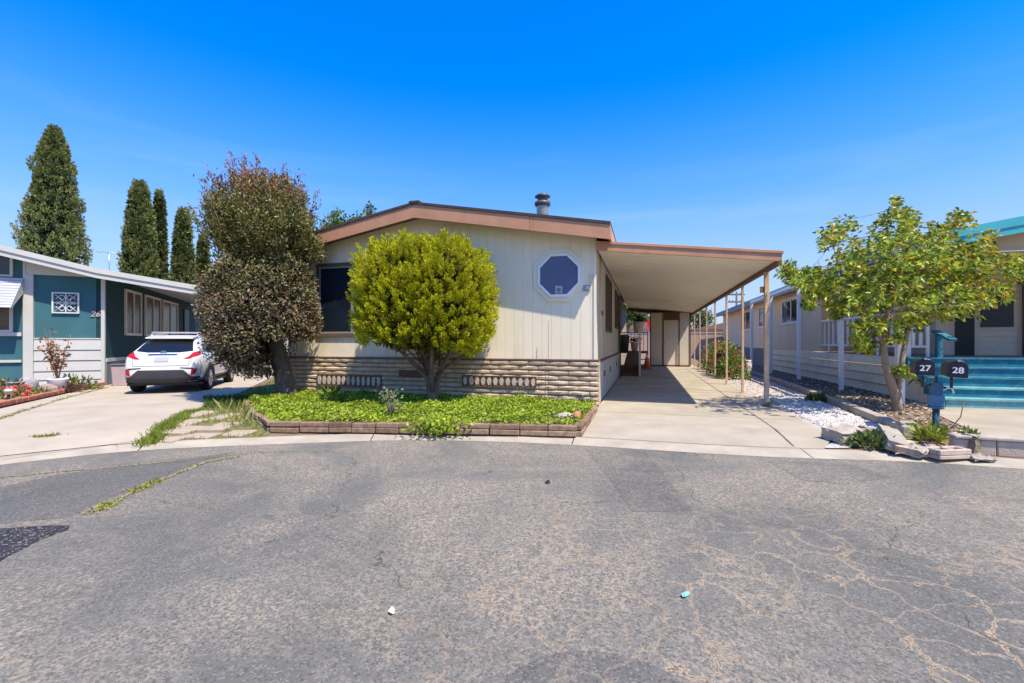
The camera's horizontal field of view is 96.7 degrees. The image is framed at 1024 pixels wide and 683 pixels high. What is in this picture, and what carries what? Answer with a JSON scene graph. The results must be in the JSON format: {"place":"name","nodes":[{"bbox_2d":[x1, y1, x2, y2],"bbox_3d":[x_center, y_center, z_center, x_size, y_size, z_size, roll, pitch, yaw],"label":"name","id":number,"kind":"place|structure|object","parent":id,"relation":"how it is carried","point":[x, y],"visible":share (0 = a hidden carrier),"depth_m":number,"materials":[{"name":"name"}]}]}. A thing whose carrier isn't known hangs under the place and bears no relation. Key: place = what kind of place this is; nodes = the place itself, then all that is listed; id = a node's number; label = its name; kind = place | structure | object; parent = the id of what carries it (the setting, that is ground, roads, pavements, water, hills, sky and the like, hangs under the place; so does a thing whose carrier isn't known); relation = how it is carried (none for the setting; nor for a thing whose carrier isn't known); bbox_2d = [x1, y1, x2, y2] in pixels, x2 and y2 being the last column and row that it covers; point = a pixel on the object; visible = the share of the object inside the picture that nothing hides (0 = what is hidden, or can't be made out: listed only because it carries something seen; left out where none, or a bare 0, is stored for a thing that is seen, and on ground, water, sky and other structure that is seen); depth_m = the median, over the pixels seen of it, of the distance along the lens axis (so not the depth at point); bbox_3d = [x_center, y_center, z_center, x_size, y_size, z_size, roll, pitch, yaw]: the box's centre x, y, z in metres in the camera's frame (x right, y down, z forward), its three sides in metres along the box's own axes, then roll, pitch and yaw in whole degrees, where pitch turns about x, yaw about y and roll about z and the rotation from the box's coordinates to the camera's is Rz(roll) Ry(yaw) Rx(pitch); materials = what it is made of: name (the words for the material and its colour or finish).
{"place":"outdoors","nodes":[
{"label":"outdoors","id":0,"kind":"place"},
{"bbox_2d":[0,366,272,455],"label":"driveway","id":1,"kind":"structure","parent":0,"point":[111,414],"depth_m":8.04,"materials":[{"name":"concrete"}]},
{"bbox_2d":[0,387,107,418],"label":"crack weed","id":2,"kind":"object","parent":1,"relation":"on","point":[17,412],"visible":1,"depth_m":8.93,"materials":[{"name":"plant"}]},
{"bbox_2d":[110,364,126,385],"bbox_3d":[-11.464,0.980,13.447,0.540,0.640,0.500,0,0,-24],"label":"rubbish bin","id":3,"kind":"object","parent":1,"relation":"on","point":[118,374],"visible":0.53,"depth_m":13.22,"materials":[{"name":"plastic"}]},
{"bbox_2d":[125,332,233,391],"bbox_3d":[-9.313,0.517,13.066,2.029,1.546,4.064,0,0,-20],"label":"parked car","id":4,"kind":"object","parent":1,"relation":"on","point":[161,358],"visible":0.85,"depth_m":11.42,"materials":[{"name":"white paint"}]},
{"bbox_2d":[165,380,274,439],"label":"lawn","id":5,"kind":"structure","parent":0,"point":[260,431],"depth_m":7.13,"materials":[{"name":"plant"}]},
{"bbox_2d":[160,434,189,442],"bbox_3d":[-4.728,1.362,6.357,0.307,0.052,0.462,0,0,0],"label":"stepping stone","id":6,"kind":"object","parent":5,"relation":"on","point":[169,439],"visible":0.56,"depth_m":6.27,"materials":[{"name":"beige stone"}]},
{"bbox_2d":[162,426,205,435],"bbox_3d":[-4.867,1.317,6.735,0.448,0.052,0.539,0,0,1],"label":"stepping stone","id":7,"kind":"object","parent":5,"relation":"on","point":[184,430],"visible":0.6,"depth_m":6.60,"materials":[{"name":"beige stone"}]},
{"bbox_2d":[182,431,224,438],"bbox_3d":[-4.431,1.358,6.587,0.400,0.052,0.476,0,0,2],"label":"stepping stone","id":8,"kind":"object","parent":5,"relation":"on","point":[206,435],"visible":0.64,"depth_m":6.45,"materials":[{"name":"beige stone"}]},
{"bbox_2d":[197,422,242,431],"bbox_3d":[-4.439,1.306,6.959,0.375,0.052,0.598,0,0,-2],"label":"stepping stone","id":9,"kind":"object","parent":5,"relation":"on","point":[219,427],"visible":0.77,"depth_m":6.77,"materials":[{"name":"beige stone"}]},
{"bbox_2d":[201,393,263,408],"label":"shade grass","id":10,"kind":"structure","parent":5,"relation":"on","point":[210,398],"depth_m":9.66,"materials":[{"name":"green plant"}]},
{"bbox_2d":[207,398,267,429],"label":"tall grass","id":11,"kind":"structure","parent":5,"relation":"on","point":[244,408],"depth_m":7.47,"materials":[{"name":"green plant"}]},
{"bbox_2d":[221,430,256,436],"bbox_3d":[-3.990,1.355,6.705,0.379,0.052,0.462,0,0,-1],"label":"stepping stone","id":12,"kind":"object","parent":5,"relation":"on","point":[234,432],"visible":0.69,"depth_m":6.65,"materials":[{"name":"beige stone"}]},
{"bbox_2d":[0,440,1023,682],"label":"road","id":13,"kind":"structure","parent":0,"point":[483,562],"depth_m":2.77,"materials":[{"name":"grey asphalt"}]},
{"bbox_2d":[0,525,68,560],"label":"asphalt patch","id":14,"kind":"object","parent":13,"relation":"on","point":[14,540],"visible":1,"depth_m":3.28,"materials":[{"name":"grey asphalt"}]},
{"bbox_2d":[0,452,232,523],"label":"asphalt patch","id":15,"kind":"object","parent":13,"relation":"on","point":[63,495],"visible":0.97,"depth_m":4.30,"materials":[{"name":"grey asphalt"}]},
{"bbox_2d":[3,453,244,511],"bbox_3d":[-4.281,1.393,4.704,1.946,0.001,1.955,0,0,0],"label":"road crack","id":16,"kind":"object","parent":13,"relation":"on","point":[147,463],"visible":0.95,"depth_m":4.95,"materials":[{"name":"grey asphalt"}]},
{"bbox_2d":[81,499,119,515],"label":"crack weed","id":17,"kind":"object","parent":16,"relation":"on","point":[99,507],"visible":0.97,"depth_m":3.82,"materials":[{"name":"green plant"}]},
{"bbox_2d":[123,477,163,493],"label":"crack weed","id":18,"kind":"object","parent":16,"relation":"on","point":[151,482],"visible":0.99,"depth_m":4.36,"materials":[{"name":"green plant"}]},
{"bbox_2d":[0,451,300,477],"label":"crack weed","id":19,"kind":"object","parent":13,"relation":"on","point":[151,463],"visible":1,"depth_m":5.18,"materials":[{"name":"green plant"}]},
{"bbox_2d":[95,455,239,511],"bbox_3d":[-3.465,1.380,4.625,0.295,0.050,1.786,0,0,3],"label":"crack weed","id":20,"kind":"object","parent":13,"relation":"on","point":[161,479],"visible":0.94,"depth_m":4.48,"materials":[{"name":"green plant"}]},
{"bbox_2d":[502,650,681,682],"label":"asphalt patch","id":21,"kind":"object","parent":13,"relation":"on","point":[591,666],"visible":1,"depth_m":1.93,"materials":[{"name":"grey asphalt"}]},
{"bbox_2d":[586,449,691,511],"bbox_3d":[1.327,1.398,4.822,0.750,0.001,2.167,0,0,0],"label":"asphalt patch","id":22,"kind":"object","parent":13,"relation":"on","point":[640,481],"visible":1,"depth_m":4.58,"materials":[{"name":"grey asphalt"}]},
{"bbox_2d":[769,461,890,483],"bbox_3d":[3.405,1.398,4.899,0.989,0.001,0.867,0,0,0],"label":"asphalt patch","id":23,"kind":"object","parent":13,"relation":"on","point":[838,473],"visible":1,"depth_m":4.86,"materials":[{"name":"grey asphalt"}]},
{"bbox_2d":[0,0,1023,341],"label":"sky","id":24,"kind":"structure","parent":0,"point":[746,124],"materials":[{"name":"blue"}]},
{"bbox_2d":[4,351,1023,458],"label":"yard","id":25,"kind":"structure","parent":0,"point":[775,373],"depth_m":12.44,"materials":[{"name":"grey concrete"}]},
{"bbox_2d":[0,387,73,407],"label":"flower bed","id":26,"kind":"object","parent":25,"relation":"on","point":[3,399],"visible":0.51,"depth_m":10.22,"materials":[{"name":"red plant"}]},
{"bbox_2d":[0,375,32,395],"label":"garden plant","id":27,"kind":"object","parent":26,"relation":"on","point":[2,383],"visible":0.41,"depth_m":10.88,"materials":[{"name":"green plant"}]},
{"bbox_2d":[3,384,39,396],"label":"garden plant","id":28,"kind":"object","parent":26,"relation":"on","point":[24,392],"visible":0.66,"depth_m":10.62,"materials":[{"name":"pink plant"}]},
{"bbox_2d":[18,377,38,390],"bbox_3d":[-12.455,1.112,11.726,0.449,0.399,0.376,0,0,37],"label":"garden rock","id":29,"kind":"object","parent":26,"relation":"on","point":[32,382],"visible":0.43,"depth_m":11.64,"materials":[{"name":"white stone"}]},
{"bbox_2d":[0,382,104,406],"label":"brick edging","id":30,"kind":"object","parent":26,"relation":"on","point":[25,399],"visible":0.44,"depth_m":10.06,"materials":[{"name":"red brick"}]},
{"bbox_2d":[37,324,71,389],"bbox_3d":[-11.455,0.434,11.407,0.621,1.731,0.609,0,0,-39],"label":"potted plant","id":31,"kind":"object","parent":26,"relation":"on","point":[58,381],"visible":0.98,"depth_m":11.37,"materials":[{"name":"brown plant"}]},
{"bbox_2d":[62,380,88,392],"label":"garden plant","id":32,"kind":"object","parent":26,"relation":"on","point":[75,387],"visible":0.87,"depth_m":11.58,"materials":[{"name":"green plant"}]},
{"bbox_2d":[73,375,100,389],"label":"garden plant","id":33,"kind":"object","parent":26,"relation":"on","point":[88,380],"visible":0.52,"depth_m":12.24,"materials":[{"name":"green plant"}]},
{"bbox_2d":[9,123,93,265],"bbox_3d":[-24.278,-5.002,24.052,3.849,13.005,3.587,0,0,0],"label":"cypress tree","id":34,"kind":"object","parent":25,"relation":"on","point":[55,221],"visible":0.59,"depth_m":23.52,"materials":[{"name":"green plant"}]},
{"bbox_2d":[0,245,203,386],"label":"manufactured home","id":35,"kind":"object","parent":25,"relation":"on","point":[104,318],"visible":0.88,"depth_m":13.13,"materials":[{"name":"teal paint"}]},
{"bbox_2d":[0,302,13,331],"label":"front window","id":36,"kind":"structure","parent":35,"relation":"in","point":[6,314],"depth_m":12.54,"materials":[{"name":"grey paint"}]},
{"bbox_2d":[0,252,13,276],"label":"clerestory window","id":37,"kind":"structure","parent":35,"relation":"in","point":[6,263],"depth_m":12.54,"materials":[{"name":"grey paint"}]},
{"bbox_2d":[124,289,141,335],"bbox_3d":[-12.917,-0.960,15.537,0.058,1.520,1.550,0,0,-24],"label":"side window","id":38,"kind":"structure","parent":35,"relation":"in","point":[132,299],"depth_m":15.44,"materials":[{"name":"grey glass"}]},
{"bbox_2d":[144,294,160,335],"bbox_3d":[-13.781,-0.960,17.478,0.058,1.520,1.900,0,0,-24],"label":"side window","id":39,"kind":"structure","parent":35,"relation":"in","point":[152,305],"depth_m":17.30,"materials":[{"name":"grey glass"}]},
{"bbox_2d":[162,299,177,334],"bbox_3d":[-14.757,-0.960,19.671,0.058,1.520,2.300,0,0,-24],"label":"side window","id":40,"kind":"structure","parent":35,"relation":"in","point":[169,309],"depth_m":19.53,"materials":[{"name":"grey glass"}]},
{"bbox_2d":[183,309,188,334],"bbox_3d":[-15.901,-0.500,22.226,0.048,2.100,0.900,0,0,-24],"label":"side door","id":41,"kind":"structure","parent":35,"relation":"in","point":[185,312],"depth_m":21.97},
{"bbox_2d":[116,178,160,278],"bbox_3d":[-24.568,-4.620,29.982,2.691,12.241,2.704,0,0,0],"label":"cypress tree","id":42,"kind":"object","parent":25,"relation":"on","point":[139,243],"visible":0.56,"depth_m":29.54,"materials":[{"name":"green plant"}]},
{"bbox_2d":[152,188,169,280],"bbox_3d":[-24.403,-4.596,31.508,1.369,12.191,1.344,0,0,0],"label":"cypress tree","id":43,"kind":"object","parent":25,"relation":"on","point":[159,202],"visible":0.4,"depth_m":31.36,"materials":[{"name":"green plant"}]},
{"bbox_2d":[168,206,198,284],"bbox_3d":[-25.296,-4.483,35.053,2.250,11.965,2.300,0,0,0],"label":"cypress tree","id":44,"kind":"object","parent":25,"relation":"on","point":[182,268],"visible":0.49,"depth_m":34.58,"materials":[{"name":"green plant"}]},
{"bbox_2d":[195,234,211,328],"bbox_3d":[-27.170,-4.016,39.987,1.710,11.033,1.680,0,0,-32],"label":"cypress tree","id":45,"kind":"object","parent":25,"relation":"on","point":[202,259],"visible":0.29,"depth_m":39.65,"materials":[{"name":"green plant"}]},
{"bbox_2d":[315,200,376,229],"bbox_3d":[-9.509,-3.337,26.913,4.312,9.682,2.642,0,0,0],"label":"leafy tree","id":46,"kind":"object","parent":25,"relation":"on","point":[336,220],"visible":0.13,"depth_m":26.33,"materials":[{"name":"green plant"}]},
{"bbox_2d":[247,387,595,428],"bbox_3d":[-2.478,1.162,8.397,7.760,0.232,3.727,0,0,16],"label":"ground cover","id":47,"kind":"object","parent":25,"relation":"on","point":[417,404],"visible":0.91,"depth_m":7.97,"materials":[{"name":"green plant"}]},
{"bbox_2d":[182,151,327,394],"bbox_3d":[-5.507,-1.375,10.073,2.636,5.572,2.401,0,0,0],"label":"photinia tree","id":48,"kind":"object","parent":47,"relation":"on","point":[257,294],"visible":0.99,"depth_m":9.46,"materials":[{"name":"green plant"}]},
{"bbox_2d":[316,385,347,402],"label":"garden plant","id":49,"kind":"object","parent":47,"relation":"on","point":[331,395],"visible":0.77,"depth_m":8.99,"materials":[{"name":"green plant"}]},
{"bbox_2d":[378,387,405,417],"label":"young shrub","id":50,"kind":"object","parent":47,"relation":"on","point":[392,409],"visible":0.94,"depth_m":7.23,"materials":[{"name":"green plant"}]},
{"bbox_2d":[345,227,499,399],"bbox_3d":[-1.750,-0.426,9.256,3.064,3.623,2.588,0,0,0],"label":"bush","id":51,"kind":"object","parent":47,"relation":"on","point":[412,294],"visible":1,"depth_m":8.43,"materials":[{"name":"green plant"}]},
{"bbox_2d":[399,416,474,436],"bbox_3d":[-1.040,1.218,6.535,1.072,0.276,0.649,0,0,18],"label":"trailing plant","id":52,"kind":"object","parent":47,"relation":"on","point":[435,423],"visible":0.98,"depth_m":6.50,"materials":[{"name":"green plant"}]},
{"bbox_2d":[246,400,597,436],"bbox_3d":[-2.054,1.272,7.742,7.087,0.172,2.409,0,0,7],"label":"planter border","id":53,"kind":"object","parent":25,"relation":"on","point":[579,428],"visible":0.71,"depth_m":6.66,"materials":[{"name":"brown brick"}]},
{"bbox_2d":[288,193,625,405],"bbox_3d":[0.522,-1.215,18.809,8.320,5.030,18.660,0,0,16],"label":"manufactured home","id":54,"kind":"object","parent":25,"relation":"on","point":[560,323],"visible":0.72,"depth_m":9.77,"materials":[{"name":"beige paint"}]},
{"bbox_2d":[316,261,394,336],"bbox_3d":[-3.649,-1.000,10.788,2.330,1.780,0.045,0,0,16],"label":"front window","id":55,"kind":"structure","parent":54,"relation":"in","point":[333,278],"depth_m":10.97,"materials":[{"name":"glass"}]},
{"bbox_2d":[533,249,584,301],"bbox_3d":[0.969,-1.370,9.420,1.080,1.080,0.060,0,0,16],"label":"octagon window","id":56,"kind":"structure","parent":54,"relation":"in","point":[559,274],"depth_m":9.41,"materials":[{"name":"blue glass"}]},
{"bbox_2d":[605,274,611,332],"bbox_3d":[2.634,-0.975,12.355,0.035,1.450,1.850,0,0,16],"label":"side window","id":57,"kind":"structure","parent":54,"relation":"in","point":[608,284],"depth_m":12.23,"materials":[{"name":"glass"}]},
{"bbox_2d":[615,289,618,328],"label":"side window","id":58,"kind":"structure","parent":54,"relation":"in","point":[616,293],"depth_m":15.55,"materials":[{"name":"black glass"}]},
{"bbox_2d":[621,301,645,331],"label":"leafy tree","id":59,"kind":"object","parent":25,"relation":"on","point":[629,320],"visible":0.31,"depth_m":45.71,"materials":[{"name":"green plant"}]},
{"bbox_2d":[691,323,722,331],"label":"distant house","id":60,"kind":"structure","parent":25,"relation":"on","point":[719,328],"depth_m":52.65,"materials":[{"name":"brown tile"}]},
{"bbox_2d":[702,368,871,447],"bbox_3d":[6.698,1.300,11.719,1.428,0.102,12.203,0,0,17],"label":"mixed gravel","id":61,"kind":"structure","parent":25,"relation":"on","point":[752,380],"depth_m":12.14,"materials":[{"name":"white gravel"}]},
{"bbox_2d":[702,338,735,371],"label":"rose bush","id":62,"kind":"object","parent":61,"relation":"on","point":[708,355],"visible":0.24,"depth_m":19.21,"materials":[{"name":"green plant"}]},
{"bbox_2d":[706,338,740,374],"bbox_3d":[8.192,0.576,17.416,1.314,1.499,1.636,0,0,0],"label":"rose bush","id":63,"kind":"object","parent":61,"relation":"on","point":[720,348],"visible":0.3,"depth_m":17.42,"materials":[{"name":"green plant"}]},
{"bbox_2d":[715,347,751,379],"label":"rose bush","id":64,"kind":"object","parent":61,"relation":"on","point":[736,361],"visible":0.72,"depth_m":15.53,"materials":[{"name":"green plant"}]},
{"bbox_2d":[804,391,826,401],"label":"garden plant","id":65,"kind":"object","parent":61,"relation":"on","point":[818,396],"visible":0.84,"depth_m":9.73,"materials":[{"name":"green plant"}]},
{"bbox_2d":[763,394,877,437],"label":"white gravel","id":66,"kind":"structure","parent":61,"relation":"on","point":[798,405],"depth_m":8.23,"materials":[{"name":"white gravel"}]},
{"bbox_2d":[821,423,865,442],"bbox_3d":[4.427,1.226,6.086,0.397,0.178,0.339,-6,8,-14],"label":"broken slab","id":67,"kind":"object","parent":61,"relation":"on","point":[836,433],"depth_m":6.04,"materials":[{"name":"concrete"}]},
{"bbox_2d":[751,371,914,436],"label":"concrete curb","id":68,"kind":"structure","parent":25,"relation":"on","point":[868,415],"depth_m":8.22,"materials":[{"name":"grey concrete"}]},
{"bbox_2d":[716,216,1023,404],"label":"manufactured home","id":69,"kind":"object","parent":25,"relation":"on","point":[796,334],"visible":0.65,"depth_m":12.87,"materials":[{"name":"beige"}]},
{"bbox_2d":[758,306,763,327],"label":"side window","id":70,"kind":"structure","parent":69,"relation":"in","point":[760,309],"depth_m":23.30,"materials":[{"name":"white glass"}]},
{"bbox_2d":[781,295,801,324],"bbox_3d":[11.378,-1.260,18.553,0.043,1.080,2.620,0,0,16],"label":"side window","id":71,"kind":"structure","parent":69,"relation":"in","point":[789,305],"depth_m":18.75,"materials":[{"name":"white glass"}]},
{"bbox_2d":[955,282,974,355],"bbox_3d":[11.384,-0.650,11.442,0.380,2.000,0.030,0,0,16],"label":"front door","id":72,"kind":"structure","parent":69,"relation":"in","point":[964,331],"depth_m":11.43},
{"bbox_2d":[981,288,1013,326],"bbox_3d":[12.002,-0.830,11.258,0.630,0.940,0.036,0,0,16],"label":"porch window","id":73,"kind":"structure","parent":69,"relation":"in","point":[1003,316],"depth_m":11.23,"materials":[{"name":"black glass"}]},
{"bbox_2d":[775,377,966,445],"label":"mulch","id":74,"kind":"object","parent":25,"relation":"on","point":[860,397],"visible":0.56,"depth_m":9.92,"materials":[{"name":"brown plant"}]},
{"bbox_2d":[773,194,1023,411],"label":"fruit tree","id":75,"kind":"object","parent":74,"relation":"on","point":[923,302],"visible":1,"depth_m":8.06,"materials":[{"name":"green plant"}]},
{"bbox_2d":[904,420,952,444],"bbox_3d":[5.494,1.183,5.984,0.571,0.305,0.537,0,0,0],"label":"garden plant","id":76,"kind":"object","parent":74,"relation":"on","point":[938,434],"visible":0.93,"depth_m":5.96,"materials":[{"name":"green plant"}]},
{"bbox_2d":[920,376,964,430],"bbox_3d":[6.250,0.955,6.484,0.687,0.930,0.291,0,0,-6],"label":"mailbox post","id":77,"kind":"object","parent":74,"relation":"on","point":[935,399],"visible":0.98,"depth_m":6.46,"materials":[{"name":"blue paint"}]},
{"bbox_2d":[910,358,934,375],"bbox_3d":[5.918,0.352,6.564,0.214,0.244,0.485,1,1,33],"label":"mailbox","id":78,"kind":"object","parent":77,"relation":"attached to","point":[921,366],"visible":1,"depth_m":6.40,"materials":[{"name":"black metal"}]},
{"bbox_2d":[915,358,934,375],"bbox_3d":[5.794,0.352,6.381,0.208,0.244,0.044,1,1,33],"label":"mailbox door","id":79,"kind":"structure","parent":78,"relation":"in","point":[925,366],"depth_m":6.38,"materials":[{"name":"metal"}]},
{"bbox_2d":[940,360,968,377],"bbox_3d":[6.219,0.372,6.399,0.214,0.244,0.485,3,2,33],"label":"mailbox","id":80,"kind":"object","parent":77,"relation":"attached to","point":[956,368],"visible":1,"depth_m":6.24,"materials":[{"name":"black metal"}]},
{"bbox_2d":[947,360,968,377],"bbox_3d":[6.097,0.372,6.215,0.208,0.244,0.044,3,2,33],"label":"mailbox door","id":81,"kind":"structure","parent":80,"relation":"in","point":[958,368],"depth_m":6.22,"materials":[{"name":"metal"}]},
{"bbox_2d":[847,428,895,453],"bbox_3d":[4.604,1.231,5.830,0.626,0.271,0.624,0,0,30],"label":"garden plant","id":82,"kind":"object","parent":25,"relation":"on","point":[872,437],"visible":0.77,"depth_m":5.76,"materials":[{"name":"green plant"}]},
{"bbox_2d":[827,352,1023,365],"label":"porch deck","id":83,"kind":"structure","parent":25,"relation":"on","point":[892,354],"depth_m":10.68,"materials":[{"name":"teal"}]},
{"bbox_2d":[821,271,929,356],"bbox_3d":[9.940,-0.735,12.858,0.490,2.170,5.320,0,0,16],"label":"porch railing","id":84,"kind":"object","parent":83,"relation":"on","point":[911,344],"visible":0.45,"depth_m":11.03,"materials":[{"name":"white paint"}]},
{"bbox_2d":[961,432,982,453],"bbox_3d":[5.593,1.242,5.568,0.195,0.235,0.260,3,0,-6],"label":"broken slab","id":85,"kind":"object","parent":25,"relation":"on","point":[974,444],"depth_m":5.46,"materials":[{"name":"grey concrete"}]},
{"bbox_2d":[947,433,1023,457],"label":"block wall","id":86,"kind":"structure","parent":25,"relation":"on","point":[1002,446],"depth_m":5.42,"materials":[{"name":"concrete"}]},
{"bbox_2d":[576,364,831,451],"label":"driveway","id":87,"kind":"structure","parent":0,"point":[660,400],"depth_m":7.82,"materials":[{"name":"concrete"}]},
{"bbox_2d":[620,328,669,378],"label":"wooden ramp","id":88,"kind":"structure","parent":87,"relation":"on","point":[632,366],"depth_m":18.19,"materials":[{"name":"brown paint"}]},
{"bbox_2d":[620,334,629,350],"bbox_3d":[5.662,0.070,22.956,0.560,0.860,0.552,0,0,16],"label":"rubbish bin","id":89,"kind":"object","parent":88,"relation":"on","point":[624,342],"visible":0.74,"depth_m":22.75,"materials":[{"name":"grey plastic"}]},
{"bbox_2d":[630,314,646,332],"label":"potted plant","id":90,"kind":"object","parent":88,"relation":"on","point":[638,324],"visible":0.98,"depth_m":16.82,"materials":[{"name":"green plant"}]},
{"bbox_2d":[650,312,690,365],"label":"storage shed","id":91,"kind":"structure","parent":87,"relation":"on","point":[670,338],"depth_m":23.42,"materials":[{"name":"wood"}]},
{"bbox_2d":[664,320,677,364],"bbox_3d":[8.178,0.055,23.408,0.700,2.290,0.048,0,0,16],"label":"shed door","id":92,"kind":"structure","parent":91,"relation":"in","point":[670,326],"depth_m":23.41,"materials":[{"name":"wood"}]},
{"bbox_2d":[596,241,783,405],"bbox_3d":[5.597,-0.361,16.492,3.347,3.298,16.440,0,0,16],"label":"carport","id":93,"kind":"object","parent":87,"relation":"on","point":[649,278],"visible":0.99,"depth_m":10.77,"materials":[{"name":"beige paint"}]},
{"bbox_2d":[621,332,817,358],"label":"boundary wall","id":94,"kind":"structure","parent":0,"point":[710,336],"depth_m":36.53,"materials":[{"name":"pink paint"}]},
{"bbox_2d":[906,399,1023,436],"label":"path","id":95,"kind":"structure","parent":0,"point":[1001,422],"depth_m":7.50,"materials":[{"name":"concrete"}]},
{"bbox_2d":[905,330,1023,409],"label":"porch steps","id":96,"kind":"structure","parent":95,"relation":"on","point":[992,383],"depth_m":9.34,"materials":[{"name":"teal paint"}]},
{"label":"ground","id":97,"kind":"structure","parent":0,"visible":0},
{"bbox_2d":[0,433,1023,468],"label":"kerb","id":98,"kind":"structure","parent":97,"relation":"on","point":[776,452],"depth_m":5.95,"materials":[{"name":"concrete"}]},
{"bbox_2d":[116,407,203,446],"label":"edge grass","id":99,"kind":"structure","parent":98,"relation":"on","point":[155,435],"depth_m":6.66,"materials":[{"name":"green plant"}]},
{"bbox_2d":[876,423,909,455],"bbox_3d":[4.832,1.235,5.788,0.236,0.135,0.755,19,16,27],"label":"broken slab","id":100,"kind":"object","parent":98,"relation":"on","point":[897,439],"depth_m":5.64,"materials":[{"name":"concrete"}]},
{"bbox_2d":[894,440,923,457],"bbox_3d":[4.752,1.287,5.502,0.277,0.138,0.296,6,8,23],"label":"broken slab","id":101,"kind":"object","parent":98,"relation":"on","point":[902,449],"depth_m":5.41,"materials":[{"name":"grey concrete"}]},
{"bbox_2d":[906,443,928,457],"bbox_3d":[4.806,1.296,5.381,0.205,0.145,0.218,-14,25,-34],"label":"broken slab","id":102,"kind":"object","parent":98,"relation":"on","point":[924,452],"depth_m":5.34,"materials":[{"name":"concrete"}]},
{"bbox_2d":[925,446,971,459],"bbox_3d":[5.091,1.300,5.327,0.420,0.110,0.200,0,0,-7],"label":"hollow block","id":103,"kind":"object","parent":98,"relation":"on","point":[945,452],"depth_m":5.24,"materials":[{"name":"grey concrete"}]},
{"bbox_2d":[970,454,996,461],"bbox_3d":[5.393,1.340,5.223,0.244,0.058,0.130,0,6,6],"label":"broken slab","id":104,"kind":"object","parent":98,"relation":"on","point":[978,457],"depth_m":5.19,"materials":[{"name":"concrete"}]},
{"bbox_2d":[691,308,713,328],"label":"leafy tree","id":105,"kind":"object","parent":97,"relation":"on","point":[710,317],"visible":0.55,"depth_m":69.33,"materials":[{"name":"green plant"}]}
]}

